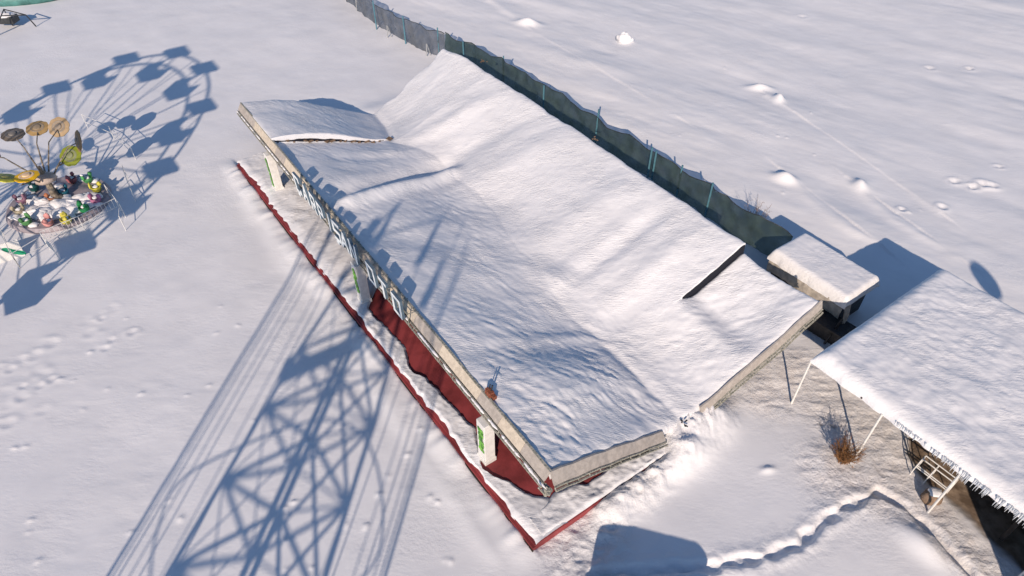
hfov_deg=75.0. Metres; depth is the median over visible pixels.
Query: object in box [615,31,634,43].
snow heap
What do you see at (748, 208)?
bare bush
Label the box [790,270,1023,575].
open shed
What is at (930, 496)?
barrel
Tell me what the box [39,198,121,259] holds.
railing
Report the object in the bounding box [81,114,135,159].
railing
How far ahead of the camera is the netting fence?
36.75 m
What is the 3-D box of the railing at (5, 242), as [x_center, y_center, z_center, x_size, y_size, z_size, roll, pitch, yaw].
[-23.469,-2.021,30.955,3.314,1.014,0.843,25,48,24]
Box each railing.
[0,229,14,258]
[11,235,50,267]
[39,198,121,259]
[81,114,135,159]
[104,185,125,229]
[121,165,135,200]
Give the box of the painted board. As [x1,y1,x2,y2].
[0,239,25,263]
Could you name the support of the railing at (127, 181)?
on the snow ground
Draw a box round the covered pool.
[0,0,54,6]
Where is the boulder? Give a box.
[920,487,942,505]
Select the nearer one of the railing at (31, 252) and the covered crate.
the covered crate
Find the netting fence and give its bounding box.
[346,0,792,255]
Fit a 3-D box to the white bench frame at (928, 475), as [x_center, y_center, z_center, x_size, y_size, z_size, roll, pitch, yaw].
[14.005,6.289,22.162,0.440,0.870,1.128,-25,49,-25]
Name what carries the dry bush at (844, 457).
on the snow ground
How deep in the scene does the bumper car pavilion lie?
26.54 m
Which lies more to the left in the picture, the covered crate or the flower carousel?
the flower carousel
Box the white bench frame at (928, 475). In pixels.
[910,455,957,492]
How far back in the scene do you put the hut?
27.51 m
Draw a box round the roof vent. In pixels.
[485,384,496,400]
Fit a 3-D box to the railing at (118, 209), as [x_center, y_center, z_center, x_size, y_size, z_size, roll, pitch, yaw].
[-19.568,-4.012,33.096,0.277,1.014,3.296,-26,49,-25]
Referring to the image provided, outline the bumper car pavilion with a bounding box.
[236,49,823,551]
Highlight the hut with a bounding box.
[766,233,879,323]
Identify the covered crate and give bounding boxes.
[804,308,856,344]
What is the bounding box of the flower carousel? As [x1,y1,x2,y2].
[0,117,110,233]
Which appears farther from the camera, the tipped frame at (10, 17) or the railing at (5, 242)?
the tipped frame at (10, 17)
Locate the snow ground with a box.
[0,0,1023,575]
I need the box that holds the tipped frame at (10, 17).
[0,9,35,26]
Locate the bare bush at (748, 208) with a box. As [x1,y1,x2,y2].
[744,199,770,217]
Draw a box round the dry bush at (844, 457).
[830,431,866,467]
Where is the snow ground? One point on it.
(198, 374)
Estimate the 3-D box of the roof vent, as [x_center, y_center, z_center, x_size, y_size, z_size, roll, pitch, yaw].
[-0.673,3.255,20.987,0.224,0.510,0.397,-26,49,-25]

